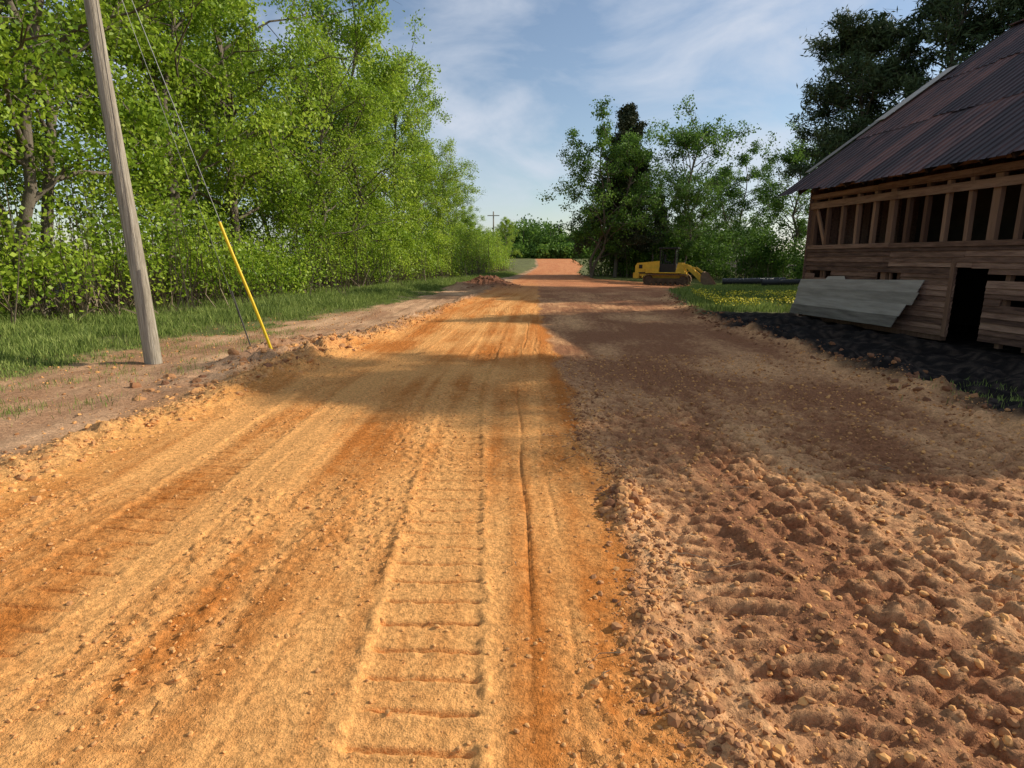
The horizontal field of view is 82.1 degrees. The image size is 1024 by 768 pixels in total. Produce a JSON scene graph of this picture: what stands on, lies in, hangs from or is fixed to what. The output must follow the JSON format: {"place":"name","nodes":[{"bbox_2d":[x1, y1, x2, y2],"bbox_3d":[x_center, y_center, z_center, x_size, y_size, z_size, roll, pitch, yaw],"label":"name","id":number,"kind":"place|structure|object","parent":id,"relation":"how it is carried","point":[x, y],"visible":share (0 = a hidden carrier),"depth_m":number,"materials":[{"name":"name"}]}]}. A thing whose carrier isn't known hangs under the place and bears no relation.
{"place":"outdoors","nodes":[
{"label":"outdoors","id":0,"kind":"place"},
{"bbox_2d":[0,270,520,426],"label":"grass","id":1,"kind":"structure","parent":0,"point":[66,337],"depth_m":14.10,"materials":[{"name":"green plant"}]},
{"bbox_2d":[0,0,1006,257],"label":"sky","id":2,"kind":"structure","parent":0,"point":[515,75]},
{"bbox_2d":[2,382,1017,676],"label":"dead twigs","id":3,"kind":"object","parent":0,"point":[604,492],"visible":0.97,"depth_m":3.35,"materials":[{"name":"brown wood"}]},
{"bbox_2d":[0,258,1023,767],"bbox_3d":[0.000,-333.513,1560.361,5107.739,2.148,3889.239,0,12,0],"label":"dirt ground","id":4,"kind":"structure","parent":0,"point":[552,310],"depth_m":3.64,"materials":[{"name":"soil"}]},
{"bbox_2d":[0,13,41,209],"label":"deciduous tree","id":5,"kind":"object","parent":4,"relation":"on","point":[17,80],"visible":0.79,"depth_m":12.24,"materials":[{"name":"green plant"}]},
{"bbox_2d":[0,4,91,222],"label":"deciduous tree","id":6,"kind":"object","parent":4,"relation":"on","point":[14,178],"visible":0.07,"depth_m":24.04,"materials":[{"name":"green plant"}]},
{"bbox_2d":[0,0,221,264],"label":"deciduous tree","id":7,"kind":"object","parent":4,"relation":"on","point":[36,130],"visible":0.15,"depth_m":19.58,"materials":[{"name":"green plant"}]},
{"bbox_2d":[0,0,234,314],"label":"deciduous tree","id":8,"kind":"object","parent":4,"relation":"on","point":[23,102],"visible":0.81,"depth_m":14.46,"materials":[{"name":"green plant"}]},
{"bbox_2d":[83,0,162,363],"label":"utility pole","id":9,"kind":"object","parent":4,"relation":"on","point":[149,338],"visible":0.85,"depth_m":9.15,"materials":[{"name":"grey wood"}]},
{"bbox_2d":[122,0,250,345],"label":"guy wire","id":10,"kind":"object","parent":9,"relation":"attached to","point":[233,297],"visible":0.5,"depth_m":10.34,"materials":[{"name":"grey metal"}]},
{"bbox_2d":[131,0,272,348],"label":"guy wire","id":11,"kind":"object","parent":9,"relation":"attached to","point":[244,283],"visible":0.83,"depth_m":9.61,"materials":[{"name":"yellow plastic"}]},
{"bbox_2d":[5,0,285,273],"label":"deciduous tree","id":12,"kind":"object","parent":4,"relation":"on","point":[214,169],"visible":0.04,"depth_m":26.34,"materials":[{"name":"green plant"}]},
{"bbox_2d":[0,0,323,299],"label":"deciduous tree","id":13,"kind":"object","parent":4,"relation":"on","point":[127,111],"visible":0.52,"depth_m":19.80,"materials":[{"name":"green plant"}]},
{"bbox_2d":[44,0,399,292],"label":"deciduous tree","id":14,"kind":"object","parent":4,"relation":"on","point":[231,173],"visible":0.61,"depth_m":23.33,"materials":[{"name":"green plant"}]},
{"bbox_2d":[137,17,335,269],"bbox_3d":[-14.968,-14.103,34.389,12.987,16.123,11.908,10,16,40],"label":"deciduous tree","id":15,"kind":"object","parent":4,"relation":"on","point":[242,222],"visible":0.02,"depth_m":32.83,"materials":[{"name":"green plant"}]},
{"bbox_2d":[0,116,514,324],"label":"undergrowth","id":16,"kind":"object","parent":4,"relation":"on","point":[287,271],"visible":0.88,"depth_m":19.49,"materials":[{"name":"green plant"}]},
{"bbox_2d":[240,35,406,287],"bbox_3d":[-9.671,-10.307,28.590,8.505,11.536,9.301,7,14,31],"label":"deciduous tree","id":17,"kind":"object","parent":4,"relation":"on","point":[328,66],"visible":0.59,"depth_m":27.56,"materials":[{"name":"green plant"}]},
{"bbox_2d":[220,0,441,286],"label":"deciduous tree","id":18,"kind":"object","parent":4,"relation":"on","point":[360,39],"visible":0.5,"depth_m":29.98,"materials":[{"name":"green plant"}]},
{"bbox_2d":[274,70,391,249],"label":"deciduous tree","id":19,"kind":"object","parent":4,"relation":"on","point":[327,147],"visible":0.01,"depth_m":42.72,"materials":[{"name":"green plant"}]},
{"bbox_2d":[270,27,441,273],"bbox_3d":[-9.729,-13.151,35.553,10.335,14.250,9.450,3,12,12],"label":"deciduous tree","id":20,"kind":"object","parent":4,"relation":"on","point":[402,203],"visible":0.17,"depth_m":35.43,"materials":[{"name":"green plant"}]},
{"bbox_2d":[325,45,468,269],"bbox_3d":[-7.870,-14.658,40.191,10.425,15.305,9.784,6,14,27],"label":"deciduous tree","id":21,"kind":"object","parent":4,"relation":"on","point":[421,116],"visible":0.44,"depth_m":38.53,"materials":[{"name":"green plant"}]},
{"bbox_2d":[357,106,481,255],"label":"deciduous tree","id":22,"kind":"object","parent":4,"relation":"on","point":[449,202],"visible":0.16,"depth_m":44.83,"materials":[{"name":"green plant"}]},
{"bbox_2d":[398,137,477,249],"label":"deciduous tree","id":23,"kind":"object","parent":4,"relation":"on","point":[451,159],"visible":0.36,"depth_m":51.50,"materials":[{"name":"green plant"}]},
{"bbox_2d":[425,171,485,253],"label":"deciduous tree","id":24,"kind":"object","parent":4,"relation":"on","point":[463,215],"visible":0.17,"depth_m":59.01,"materials":[{"name":"green plant"}]},
{"bbox_2d":[457,205,494,257],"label":"deciduous tree","id":25,"kind":"object","parent":4,"relation":"on","point":[471,218],"visible":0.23,"depth_m":70.40,"materials":[{"name":"green plant"}]},
{"bbox_2d":[487,211,498,234],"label":"utility pole","id":26,"kind":"object","parent":4,"relation":"on","point":[493,215],"visible":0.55,"depth_m":88.61,"materials":[{"name":"brown wood"}]},
{"bbox_2d":[489,217,526,263],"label":"deciduous tree","id":27,"kind":"object","parent":4,"relation":"on","point":[501,225],"visible":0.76,"depth_m":89.02,"materials":[{"name":"green plant"}]},
{"bbox_2d":[0,275,1023,767],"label":"soil clods","id":28,"kind":"object","parent":4,"relation":"on","point":[626,493],"visible":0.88,"depth_m":3.47,"materials":[{"name":"brown soil"}]},
{"bbox_2d":[310,213,779,258],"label":"distant tree line","id":29,"kind":"object","parent":4,"relation":"on","point":[535,241],"visible":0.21,"depth_m":179.05,"materials":[{"name":"green plant"}]},
{"bbox_2d":[536,95,676,277],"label":"deciduous tree","id":30,"kind":"object","parent":4,"relation":"on","point":[639,156],"visible":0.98,"depth_m":51.57,"materials":[{"name":"green plant"}]},
{"bbox_2d":[567,102,665,276],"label":"cedar tree","id":31,"kind":"object","parent":4,"relation":"on","point":[627,116],"visible":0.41,"depth_m":54.29,"materials":[{"name":"green plant"}]},
{"bbox_2d":[582,143,681,235],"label":"deciduous tree","id":32,"kind":"object","parent":4,"relation":"on","point":[653,211],"visible":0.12,"depth_m":57.95,"materials":[{"name":"green plant"}]},
{"bbox_2d":[607,177,658,266],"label":"cedar tree","id":33,"kind":"object","parent":4,"relation":"on","point":[646,209],"visible":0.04,"depth_m":57.54,"materials":[{"name":"green plant"}]},
{"bbox_2d":[648,197,675,246],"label":"cedar tree","id":34,"kind":"object","parent":4,"relation":"on","point":[659,224],"visible":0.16,"depth_m":60.99,"materials":[{"name":"green plant"}]},
{"bbox_2d":[633,247,715,285],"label":"track loader","id":35,"kind":"object","parent":4,"relation":"on","point":[661,273],"visible":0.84,"depth_m":43.88,"materials":[{"name":"metal"}]},
{"bbox_2d":[571,225,805,279],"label":"undergrowth","id":36,"kind":"object","parent":4,"relation":"on","point":[766,262],"visible":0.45,"depth_m":52.59,"materials":[{"name":"green plant"}]},
{"bbox_2d":[656,173,735,262],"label":"deciduous tree","id":37,"kind":"object","parent":4,"relation":"on","point":[689,244],"visible":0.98,"depth_m":51.05,"materials":[{"name":"green plant"}]},
{"bbox_2d":[637,94,760,256],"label":"deciduous tree","id":38,"kind":"object","parent":4,"relation":"on","point":[685,140],"visible":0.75,"depth_m":53.82,"materials":[{"name":"green plant"}]},
{"bbox_2d":[690,288,795,305],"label":"yellow wildflowers","id":39,"kind":"object","parent":4,"relation":"on","point":[722,299],"visible":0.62,"depth_m":21.90,"materials":[{"name":"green plant"}]},
{"bbox_2d":[696,137,799,274],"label":"deciduous tree","id":40,"kind":"object","parent":4,"relation":"on","point":[725,172],"visible":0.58,"depth_m":57.87,"materials":[{"name":"green plant"}]},
{"bbox_2d":[722,277,785,284],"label":"drainage pipe","id":41,"kind":"object","parent":4,"relation":"on","point":[750,281],"visible":0.55,"depth_m":41.15,"materials":[{"name":"black plastic"}]},
{"bbox_2d":[761,279,800,285],"bbox_3d":[18.100,-6.677,38.659,3.115,0.520,0.440,3,13,15],"label":"drainage pipe","id":42,"kind":"object","parent":4,"relation":"on","point":[766,282],"visible":0.67,"depth_m":38.60,"materials":[{"name":"black plastic"}]},
{"bbox_2d":[750,121,829,272],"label":"deciduous tree","id":43,"kind":"object","parent":4,"relation":"on","point":[800,227],"visible":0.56,"depth_m":48.10,"materials":[{"name":"green plant"}]},
{"bbox_2d":[779,5,929,180],"bbox_3d":[21.069,-13.792,35.246,8.698,15.893,8.732,0,12,0],"label":"pine tree","id":44,"kind":"object","parent":4,"relation":"on","point":[852,41],"visible":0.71,"depth_m":33.84,"materials":[{"name":"green plant"}]},
{"bbox_2d":[847,0,1023,132],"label":"pine tree","id":45,"kind":"object","parent":4,"relation":"on","point":[958,30],"visible":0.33,"depth_m":30.88,"materials":[{"name":"green plant"}]},
{"bbox_2d":[985,0,1023,19],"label":"pine tree","id":46,"kind":"object","parent":4,"relation":"on","point":[1022,2],"visible":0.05,"depth_m":29.68,"materials":[{"name":"green plant"}]},
{"bbox_2d":[597,275,1023,411],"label":"grass","id":47,"kind":"structure","parent":0,"point":[684,293],"depth_m":24.66,"materials":[{"name":"green plant"}]},
{"bbox_2d":[779,19,1023,352],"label":"wooden barn","id":48,"kind":"structure","parent":0,"point":[915,226],"depth_m":13.90,"materials":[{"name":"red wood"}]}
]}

